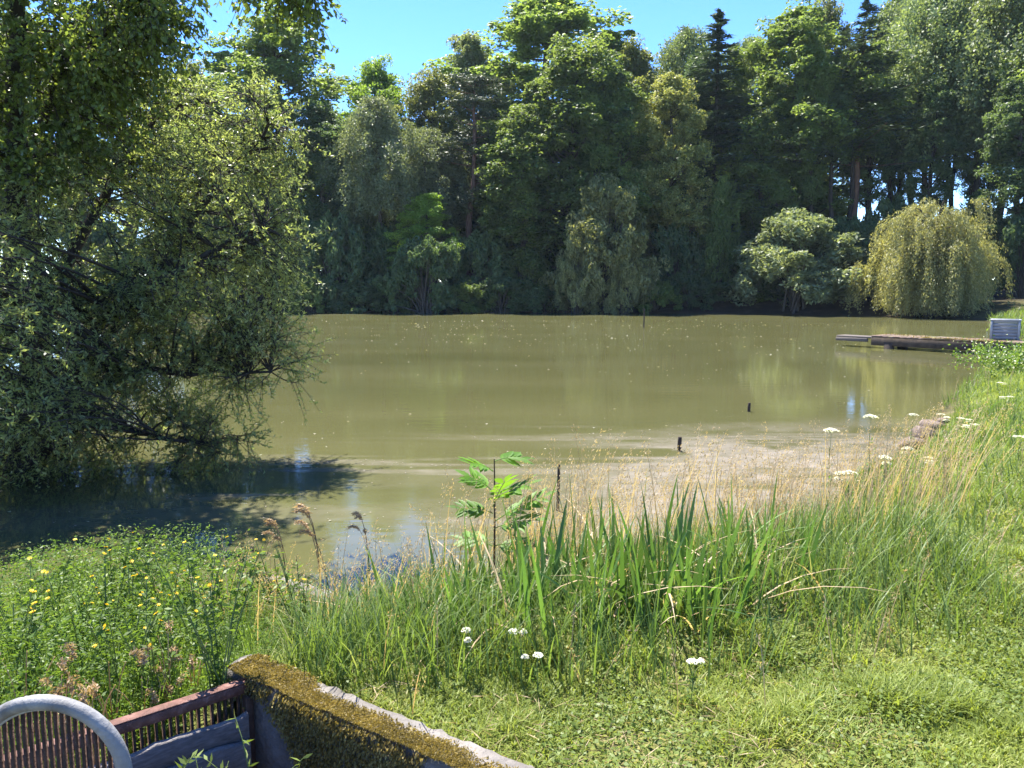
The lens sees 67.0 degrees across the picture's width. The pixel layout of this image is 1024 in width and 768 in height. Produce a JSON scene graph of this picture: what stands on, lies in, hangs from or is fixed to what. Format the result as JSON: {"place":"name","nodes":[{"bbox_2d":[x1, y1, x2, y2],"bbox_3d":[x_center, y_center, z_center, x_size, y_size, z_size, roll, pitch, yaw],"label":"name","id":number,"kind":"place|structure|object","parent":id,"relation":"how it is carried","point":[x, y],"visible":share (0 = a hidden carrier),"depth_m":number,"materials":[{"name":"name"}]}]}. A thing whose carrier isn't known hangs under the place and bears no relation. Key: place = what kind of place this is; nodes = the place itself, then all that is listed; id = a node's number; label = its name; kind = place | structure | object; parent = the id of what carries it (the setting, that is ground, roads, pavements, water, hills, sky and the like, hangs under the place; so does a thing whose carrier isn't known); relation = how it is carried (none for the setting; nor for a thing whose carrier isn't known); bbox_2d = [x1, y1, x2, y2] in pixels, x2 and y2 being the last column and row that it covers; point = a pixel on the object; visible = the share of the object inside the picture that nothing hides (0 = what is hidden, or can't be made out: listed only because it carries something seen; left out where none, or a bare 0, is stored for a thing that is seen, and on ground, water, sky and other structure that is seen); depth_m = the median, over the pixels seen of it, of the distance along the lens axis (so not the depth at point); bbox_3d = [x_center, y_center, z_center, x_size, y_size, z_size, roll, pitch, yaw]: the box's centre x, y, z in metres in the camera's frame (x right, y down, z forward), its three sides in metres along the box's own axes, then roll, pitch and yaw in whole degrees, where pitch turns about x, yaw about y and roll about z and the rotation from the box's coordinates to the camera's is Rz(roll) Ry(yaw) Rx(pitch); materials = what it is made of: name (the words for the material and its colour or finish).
{"place":"outdoors","nodes":[
{"label":"outdoors","id":0,"kind":"place"},
{"bbox_2d":[0,312,1022,632],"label":"water","id":1,"kind":"structure","parent":0,"point":[436,392],"depth_m":12.54,"materials":[{"name":"liquid"}]},
{"bbox_2d":[836,334,1023,353],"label":"jetty","id":2,"kind":"object","parent":1,"relation":"on","point":[888,341],"visible":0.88,"depth_m":26.61,"materials":[{"name":"brown wood"}]},
{"bbox_2d":[989,319,1021,339],"bbox_3d":[16.361,-1.814,25.657,0.870,0.674,0.678,5,9,32],"label":"crate","id":3,"kind":"object","parent":2,"relation":"on","point":[999,329],"visible":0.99,"depth_m":25.45,"materials":[{"name":"blue plastic"}]},
{"bbox_2d":[0,0,1022,281],"label":"sky","id":4,"kind":"structure","parent":0,"point":[414,32],"materials":[{"name":"blue"}]},
{"bbox_2d":[2,281,1023,767],"bbox_3d":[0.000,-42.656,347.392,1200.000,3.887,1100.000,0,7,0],"label":"ground","id":5,"kind":"structure","parent":0,"point":[836,309],"depth_m":3.26,"materials":[{"name":"green plant"}]},
{"bbox_2d":[0,589,49,729],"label":"yellow flower","id":6,"kind":"object","parent":5,"relation":"on","point":[31,625],"visible":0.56,"depth_m":3.26,"materials":[{"name":"green plant"}]},
{"bbox_2d":[0,566,63,693],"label":"yellow flower","id":7,"kind":"object","parent":5,"relation":"on","point":[34,596],"visible":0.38,"depth_m":3.46,"materials":[{"name":"green plant"}]},
{"bbox_2d":[0,694,132,767],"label":"hoop grate","id":8,"kind":"object","parent":5,"relation":"on","point":[102,727],"visible":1,"depth_m":2.17,"materials":[{"name":"metal"}]},
{"bbox_2d":[64,551,128,685],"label":"yellow flower","id":9,"kind":"object","parent":5,"relation":"on","point":[78,602],"visible":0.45,"depth_m":3.77,"materials":[{"name":"green plant"}]},
{"bbox_2d":[54,215,149,297],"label":"shrub","id":10,"kind":"object","parent":5,"relation":"on","point":[96,238],"visible":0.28,"depth_m":66.98,"materials":[{"name":"green plant"}]},
{"bbox_2d":[86,592,161,714],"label":"yellow flower","id":11,"kind":"object","parent":5,"relation":"on","point":[148,628],"visible":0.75,"depth_m":3.28,"materials":[{"name":"green plant"}]},
{"bbox_2d":[25,49,226,237],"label":"tree","id":12,"kind":"object","parent":5,"relation":"on","point":[124,222],"visible":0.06,"depth_m":75.32,"materials":[{"name":"green plant"}]},
{"bbox_2d":[4,678,255,767],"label":"grate","id":13,"kind":"object","parent":5,"relation":"on","point":[148,717],"visible":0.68,"depth_m":3.03,"materials":[{"name":"red metal"}]},
{"bbox_2d":[88,711,249,767],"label":"stop board","id":14,"kind":"object","parent":13,"relation":"attached to","point":[167,753],"visible":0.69,"depth_m":2.99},
{"bbox_2d":[168,739,251,767],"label":"stop board","id":15,"kind":"object","parent":13,"relation":"attached to","point":[233,754],"visible":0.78,"depth_m":3.05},
{"bbox_2d":[113,616,180,725],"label":"yellow flower","id":16,"kind":"object","parent":5,"relation":"on","point":[150,660],"visible":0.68,"depth_m":3.24,"materials":[{"name":"green plant"}]},
{"bbox_2d":[120,576,178,704],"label":"yellow flower","id":17,"kind":"object","parent":5,"relation":"on","point":[166,616],"visible":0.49,"depth_m":3.44,"materials":[{"name":"green plant"}]},
{"bbox_2d":[122,540,194,636],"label":"yellow flower","id":18,"kind":"object","parent":5,"relation":"on","point":[139,564],"visible":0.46,"depth_m":4.13,"materials":[{"name":"green plant"}]},
{"bbox_2d":[0,521,329,767],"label":"undergrowth","id":19,"kind":"object","parent":5,"relation":"on","point":[68,603],"visible":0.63,"depth_m":3.79,"materials":[{"name":"green plant"}]},
{"bbox_2d":[0,56,337,490],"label":"willow tree","id":20,"kind":"object","parent":5,"relation":"on","point":[47,398],"visible":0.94,"depth_m":9.18,"materials":[{"name":"green plant"}]},
{"bbox_2d":[0,0,347,356],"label":"leafy tree","id":21,"kind":"object","parent":5,"relation":"on","point":[93,69],"visible":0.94,"depth_m":8.87,"materials":[{"name":"green plant"}]},
{"bbox_2d":[153,536,229,675],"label":"yellow flower","id":22,"kind":"object","parent":5,"relation":"on","point":[214,592],"visible":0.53,"depth_m":3.85,"materials":[{"name":"green plant"}]},
{"bbox_2d":[128,58,264,289],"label":"tree","id":23,"kind":"object","parent":5,"relation":"on","point":[205,110],"visible":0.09,"depth_m":75.90,"materials":[{"name":"green plant"}]},
{"bbox_2d":[172,548,257,710],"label":"yellow flower","id":24,"kind":"object","parent":5,"relation":"on","point":[216,667],"visible":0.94,"depth_m":3.22,"materials":[{"name":"green plant"}]},
{"bbox_2d":[195,538,264,651],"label":"yellow flower","id":25,"kind":"object","parent":5,"relation":"on","point":[233,582],"visible":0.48,"depth_m":4.10,"materials":[{"name":"green plant"}]},
{"bbox_2d":[161,1,360,285],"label":"tree","id":26,"kind":"object","parent":5,"relation":"on","point":[287,63],"visible":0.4,"depth_m":72.43,"materials":[{"name":"green plant"}]},
{"bbox_2d":[272,544,312,647],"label":"yellow flower","id":27,"kind":"object","parent":5,"relation":"on","point":[303,610],"visible":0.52,"depth_m":3.95,"materials":[{"name":"green plant"}]},
{"bbox_2d":[285,270,338,313],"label":"bush","id":28,"kind":"object","parent":5,"relation":"on","point":[316,307],"visible":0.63,"depth_m":63.98,"materials":[{"name":"green plant"}]},
{"bbox_2d":[264,99,376,275],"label":"tree","id":29,"kind":"object","parent":5,"relation":"on","point":[324,121],"visible":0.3,"depth_m":69.97,"materials":[{"name":"green plant"}]},
{"bbox_2d":[296,210,376,312],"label":"shrub","id":30,"kind":"object","parent":5,"relation":"on","point":[333,244],"visible":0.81,"depth_m":65.49,"materials":[{"name":"green plant"}]},
{"bbox_2d":[318,279,387,313],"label":"bush","id":31,"kind":"object","parent":5,"relation":"on","point":[371,293],"visible":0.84,"depth_m":64.22,"materials":[{"name":"green plant"}]},
{"bbox_2d":[316,93,428,272],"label":"tree","id":32,"kind":"object","parent":5,"relation":"on","point":[376,119],"visible":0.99,"depth_m":66.55,"materials":[{"name":"green plant"}]},
{"bbox_2d":[224,653,533,767],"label":"concrete wall","id":33,"kind":"structure","parent":5,"relation":"on","point":[298,715],"depth_m":2.94,"materials":[{"name":"grey concrete"}]},
{"bbox_2d":[354,221,409,306],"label":"shrub","id":34,"kind":"object","parent":5,"relation":"on","point":[378,242],"visible":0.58,"depth_m":67.33,"materials":[{"name":"green plant"}]},
{"bbox_2d":[317,53,449,241],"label":"tree","id":35,"kind":"object","parent":5,"relation":"on","point":[378,79],"visible":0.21,"depth_m":78.32,"materials":[{"name":"green plant"}]},
{"bbox_2d":[369,273,421,312],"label":"bush","id":36,"kind":"object","parent":5,"relation":"on","point":[379,282],"visible":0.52,"depth_m":64.54,"materials":[{"name":"green plant"}]},
{"bbox_2d":[383,234,462,313],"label":"shrub","id":37,"kind":"object","parent":5,"relation":"on","point":[433,258],"visible":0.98,"depth_m":63.59,"materials":[{"name":"green plant"}]},
{"bbox_2d":[383,192,463,293],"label":"tree","id":38,"kind":"object","parent":5,"relation":"on","point":[427,206],"visible":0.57,"depth_m":66.79,"materials":[{"name":"green plant"}]},
{"bbox_2d":[373,126,477,241],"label":"tree","id":39,"kind":"object","parent":5,"relation":"on","point":[434,145],"visible":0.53,"depth_m":70.61,"materials":[{"name":"green plant"}]},
{"bbox_2d":[377,63,489,282],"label":"tree","id":40,"kind":"object","parent":5,"relation":"on","point":[426,96],"visible":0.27,"depth_m":74.86,"materials":[{"name":"green plant"}]},
{"bbox_2d":[437,282,493,312],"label":"bush","id":41,"kind":"object","parent":5,"relation":"on","point":[465,291],"visible":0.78,"depth_m":64.09,"materials":[{"name":"green plant"}]},
{"bbox_2d":[399,511,534,639],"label":"iris clump","id":42,"kind":"object","parent":5,"relation":"on","point":[488,607],"visible":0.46,"depth_m":3.63,"materials":[{"name":"green plant"}]},
{"bbox_2d":[438,29,515,274],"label":"tree","id":43,"kind":"object","parent":5,"relation":"on","point":[466,58],"visible":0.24,"depth_m":78.87,"materials":[{"name":"green plant"}]},
{"bbox_2d":[436,73,520,276],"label":"pine tree","id":44,"kind":"object","parent":5,"relation":"on","point":[470,91],"visible":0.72,"depth_m":69.48,"materials":[{"name":"green plant"}]},
{"bbox_2d":[451,229,515,311],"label":"shrub","id":45,"kind":"object","parent":5,"relation":"on","point":[478,251],"visible":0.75,"depth_m":67.22,"materials":[{"name":"green plant"}]},
{"bbox_2d":[466,275,533,312],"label":"bush","id":46,"kind":"object","parent":5,"relation":"on","point":[506,286],"visible":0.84,"depth_m":64.95,"materials":[{"name":"green plant"}]},
{"bbox_2d":[447,451,557,574],"bbox_3d":[-0.065,0.924,4.609,0.677,1.026,0.503,0,7,0],"label":"sapling","id":47,"kind":"object","parent":5,"relation":"on","point":[483,482],"visible":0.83,"depth_m":4.62,"materials":[{"name":"green plant"}]},
{"bbox_2d":[460,103,575,280],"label":"tree","id":48,"kind":"object","parent":5,"relation":"on","point":[512,227],"visible":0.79,"depth_m":66.19,"materials":[{"name":"green plant"}]},
{"bbox_2d":[436,516,603,624],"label":"iris clump","id":49,"kind":"object","parent":5,"relation":"on","point":[547,580],"visible":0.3,"depth_m":3.92,"materials":[{"name":"green plant"}]},
{"bbox_2d":[422,0,669,236],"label":"tree","id":50,"kind":"object","parent":5,"relation":"on","point":[535,24],"visible":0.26,"depth_m":77.97,"materials":[{"name":"green plant"}]},
{"bbox_2d":[490,496,614,644],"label":"iris clump","id":51,"kind":"object","parent":5,"relation":"on","point":[525,585],"visible":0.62,"depth_m":3.73,"materials":[{"name":"green plant"}]},
{"bbox_2d":[466,31,664,272],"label":"tree","id":52,"kind":"object","parent":5,"relation":"on","point":[567,65],"visible":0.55,"depth_m":66.76,"materials":[{"name":"green plant"}]},
{"bbox_2d":[136,337,1023,767],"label":"dry grass","id":53,"kind":"structure","parent":5,"relation":"on","point":[838,481],"depth_m":4.91,"materials":[{"name":"plant"}]},
{"bbox_2d":[553,230,606,313],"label":"shrub","id":54,"kind":"object","parent":5,"relation":"on","point":[574,256],"visible":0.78,"depth_m":62.82,"materials":[{"name":"green plant"}]},
{"bbox_2d":[140,304,1023,699],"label":"tall grass","id":55,"kind":"structure","parent":5,"relation":"on","point":[346,628],"depth_m":3.84,"materials":[{"name":"green plant"}]},
{"bbox_2d":[482,511,683,607],"bbox_3d":[0.266,0.896,4.084,0.986,0.585,1.095,-1,7,-8],"label":"iris clump","id":56,"kind":"object","parent":5,"relation":"on","point":[573,574],"visible":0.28,"depth_m":4.01,"materials":[{"name":"green plant"}]},
{"bbox_2d":[560,67,619,210],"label":"tree","id":57,"kind":"object","parent":5,"relation":"on","point":[597,151],"visible":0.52,"depth_m":66.64,"materials":[{"name":"green plant"}]},
{"bbox_2d":[550,491,654,621],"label":"iris clump","id":58,"kind":"object","parent":5,"relation":"on","point":[623,563],"visible":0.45,"depth_m":3.87,"materials":[{"name":"green plant"}]},
{"bbox_2d":[479,475,725,630],"bbox_3d":[0.230,0.833,4.017,0.930,0.693,1.702,-3,8,-23],"label":"iris clump","id":59,"kind":"object","parent":5,"relation":"on","point":[568,565],"visible":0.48,"depth_m":3.83,"materials":[{"name":"green plant"}]},
{"bbox_2d":[538,172,670,312],"bbox_3d":[7.626,-11.154,64.876,10.908,12.785,9.027,0,7,-1],"label":"shrub","id":60,"kind":"object","parent":5,"relation":"on","point":[605,203],"visible":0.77,"depth_m":62.82,"materials":[{"name":"green plant"}]},
{"bbox_2d":[576,55,637,275],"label":"tree","id":61,"kind":"object","parent":5,"relation":"on","point":[626,112],"visible":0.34,"depth_m":67.09,"materials":[{"name":"green plant"}]},
{"bbox_2d":[535,467,682,596],"bbox_3d":[0.560,0.825,4.159,0.885,0.742,1.620,2,7,13],"label":"iris clump","id":62,"kind":"object","parent":5,"relation":"on","point":[592,520],"visible":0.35,"depth_m":4.44,"materials":[{"name":"green plant"}]},
{"bbox_2d":[558,80,672,262],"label":"tree","id":63,"kind":"object","parent":5,"relation":"on","point":[633,145],"visible":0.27,"depth_m":67.61,"materials":[{"name":"green plant"}]},
{"bbox_2d":[602,240,647,313],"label":"shrub","id":64,"kind":"object","parent":5,"relation":"on","point":[625,294],"visible":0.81,"depth_m":62.22,"materials":[{"name":"green plant"}]},
{"bbox_2d":[564,524,690,650],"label":"iris clump","id":65,"kind":"object","parent":5,"relation":"on","point":[661,591],"visible":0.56,"depth_m":3.68,"materials":[{"name":"green plant"}]},
{"bbox_2d":[578,33,684,254],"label":"tree","id":66,"kind":"object","parent":5,"relation":"on","point":[636,62],"visible":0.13,"depth_m":75.67,"materials":[{"name":"green plant"}]},
{"bbox_2d":[546,497,757,631],"bbox_3d":[0.786,0.901,3.874,1.014,0.602,1.126,-3,8,-25],"label":"iris clump","id":67,"kind":"object","parent":5,"relation":"on","point":[611,593],"visible":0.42,"depth_m":3.81,"materials":[{"name":"green plant"}]},
{"bbox_2d":[289,455,1023,767],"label":"clover leaves","id":68,"kind":"object","parent":5,"relation":"on","point":[822,757],"visible":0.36,"depth_m":3.15,"materials":[{"name":"green plant"}]},
{"bbox_2d":[632,279,682,313],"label":"bush","id":69,"kind":"object","parent":5,"relation":"on","point":[665,292],"visible":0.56,"depth_m":63.78,"materials":[{"name":"green plant"}]},
{"bbox_2d":[608,478,719,603],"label":"iris clump","id":70,"kind":"object","parent":5,"relation":"on","point":[683,551],"visible":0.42,"depth_m":4.04,"materials":[{"name":"green plant"}]},
{"bbox_2d":[621,71,724,275],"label":"tree","id":71,"kind":"object","parent":5,"relation":"on","point":[671,97],"visible":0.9,"depth_m":67.34,"materials":[{"name":"green plant"}]},
{"bbox_2d":[651,222,710,299],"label":"shrub","id":72,"kind":"object","parent":5,"relation":"on","point":[670,241],"visible":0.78,"depth_m":67.13,"materials":[{"name":"green plant"}]},
{"bbox_2d":[649,24,725,270],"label":"tree","id":73,"kind":"object","parent":5,"relation":"on","point":[683,44],"visible":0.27,"depth_m":79.01,"materials":[{"name":"green plant"}]},
{"bbox_2d":[674,53,713,251],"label":"tree","id":74,"kind":"object","parent":5,"relation":"on","point":[707,102],"visible":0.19,"depth_m":72.64,"materials":[{"name":"green plant"}]},
{"bbox_2d":[635,501,771,623],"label":"iris clump","id":75,"kind":"object","parent":5,"relation":"on","point":[681,568],"visible":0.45,"depth_m":3.92,"materials":[{"name":"green plant"}]},
{"bbox_2d":[649,8,786,249],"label":"spruce","id":76,"kind":"object","parent":5,"relation":"on","point":[717,107],"visible":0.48,"depth_m":70.23,"materials":[{"name":"green plant"}]},
{"bbox_2d":[693,172,748,293],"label":"shrub","id":77,"kind":"object","parent":5,"relation":"on","point":[720,246],"visible":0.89,"depth_m":66.83,"materials":[{"name":"green plant"}]},
{"bbox_2d":[556,486,896,634],"bbox_3d":[1.035,0.853,3.854,1.620,0.701,0.885,1,7,11],"label":"iris clump","id":78,"kind":"object","parent":5,"relation":"on","point":[698,569],"visible":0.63,"depth_m":3.86,"materials":[{"name":"green plant"}]},
{"bbox_2d":[625,511,846,660],"bbox_3d":[1.046,0.903,3.784,1.377,0.631,0.753,-4,8,-26],"label":"iris clump","id":79,"kind":"object","parent":5,"relation":"on","point":[702,592],"visible":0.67,"depth_m":3.72,"materials":[{"name":"green plant"}]},
{"bbox_2d":[709,44,763,281],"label":"tree","id":80,"kind":"object","parent":5,"relation":"on","point":[748,72],"visible":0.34,"depth_m":72.53,"materials":[{"name":"green plant"}]},
{"bbox_2d":[648,492,838,606],"bbox_3d":[1.248,0.851,4.072,1.377,0.631,0.753,-7,10,-44],"label":"iris clump","id":81,"kind":"object","parent":5,"relation":"on","point":[813,554],"visible":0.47,"depth_m":4.13,"materials":[{"name":"green plant"}]},
{"bbox_2d":[704,109,805,287],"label":"tree","id":82,"kind":"object","parent":5,"relation":"on","point":[770,128],"visible":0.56,"depth_m":68.61,"materials":[{"name":"green plant"}]},
{"bbox_2d":[721,206,883,313],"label":"shrub","id":83,"kind":"object","parent":5,"relation":"on","point":[788,243],"visible":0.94,"depth_m":60.22,"materials":[{"name":"green plant"}]},
{"bbox_2d":[707,0,916,275],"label":"tree","id":84,"kind":"object","parent":5,"relation":"on","point":[793,33],"visible":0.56,"depth_m":68.74,"materials":[{"name":"green plant"}]},
{"bbox_2d":[790,35,846,212],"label":"tree","id":85,"kind":"object","parent":5,"relation":"on","point":[808,188],"visible":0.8,"depth_m":67.20,"materials":[{"name":"green plant"}]},
{"bbox_2d":[795,0,875,220],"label":"tree","id":86,"kind":"object","parent":5,"relation":"on","point":[832,14],"visible":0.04,"depth_m":78.27,"materials":[{"name":"green plant"}]},
{"bbox_2d":[814,76,863,230],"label":"tree","id":87,"kind":"object","parent":5,"relation":"on","point":[837,100],"visible":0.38,"depth_m":67.75,"materials":[{"name":"green plant"}]},
{"bbox_2d":[815,214,880,297],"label":"shrub","id":88,"kind":"object","parent":5,"relation":"on","point":[853,224],"visible":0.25,"depth_m":66.15,"materials":[{"name":"green plant"}]},
{"bbox_2d":[836,63,877,220],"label":"tree","id":89,"kind":"object","parent":5,"relation":"on","point":[852,195],"visible":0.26,"depth_m":68.76,"materials":[{"name":"green plant"}]},
{"bbox_2d":[761,0,965,218],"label":"conifer","id":90,"kind":"object","parent":5,"relation":"on","point":[867,6],"visible":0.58,"depth_m":67.16,"materials":[{"name":"green plant"}]},
{"bbox_2d":[835,49,899,215],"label":"tree","id":91,"kind":"object","parent":5,"relation":"on","point":[871,195],"visible":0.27,"depth_m":70.45,"materials":[{"name":"green plant"}]},
{"bbox_2d":[853,193,917,294],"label":"shrub","id":92,"kind":"object","parent":5,"relation":"on","point":[885,207],"visible":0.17,"depth_m":67.95,"materials":[{"name":"green plant"}]},
{"bbox_2d":[836,0,939,181],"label":"birch tree","id":93,"kind":"object","parent":5,"relation":"on","point":[887,14],"visible":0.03,"depth_m":76.97,"materials":[{"name":"green plant"}]},
{"bbox_2d":[839,195,1015,318],"bbox_3d":[29.942,-8.974,55.566,10.457,8.716,10.576,0,7,-2],"label":"weeping willow","id":94,"kind":"object","parent":5,"relation":"on","point":[931,262],"visible":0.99,"depth_m":53.24,"materials":[{"name":"green plant"}]},
{"bbox_2d":[889,74,974,213],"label":"tree","id":95,"kind":"object","parent":5,"relation":"on","point":[941,185],"visible":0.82,"depth_m":67.04,"materials":[{"name":"green plant"}]},
{"bbox_2d":[854,0,1016,203],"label":"birch tree","id":96,"kind":"object","parent":5,"relation":"on","point":[914,15],"visible":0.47,"depth_m":67.75,"materials":[{"name":"green plant"}]},
{"bbox_2d":[885,0,1023,206],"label":"birch tree","id":97,"kind":"object","parent":5,"relation":"on","point":[976,185],"visible":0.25,"depth_m":65.90,"materials":[{"name":"green plant"}]},
{"bbox_2d":[936,0,1023,293],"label":"birch tree","id":98,"kind":"object","parent":5,"relation":"on","point":[1005,6],"visible":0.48,"depth_m":64.52,"materials":[{"name":"green plant"}]},
{"bbox_2d":[937,329,1023,382],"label":"bramble","id":99,"kind":"object","parent":5,"relation":"on","point":[1000,362],"visible":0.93,"depth_m":16.65,"materials":[{"name":"green plant"}]},
{"bbox_2d":[955,76,1023,296],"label":"tree","id":100,"kind":"object","parent":5,"relation":"on","point":[1011,108],"visible":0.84,"depth_m":60.50,"materials":[{"name":"green plant"}]},
{"bbox_2d":[984,208,1023,297],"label":"shrub","id":101,"kind":"object","parent":5,"relation":"on","point":[1012,236],"visible":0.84,"depth_m":59.45,"materials":[{"name":"green plant"}]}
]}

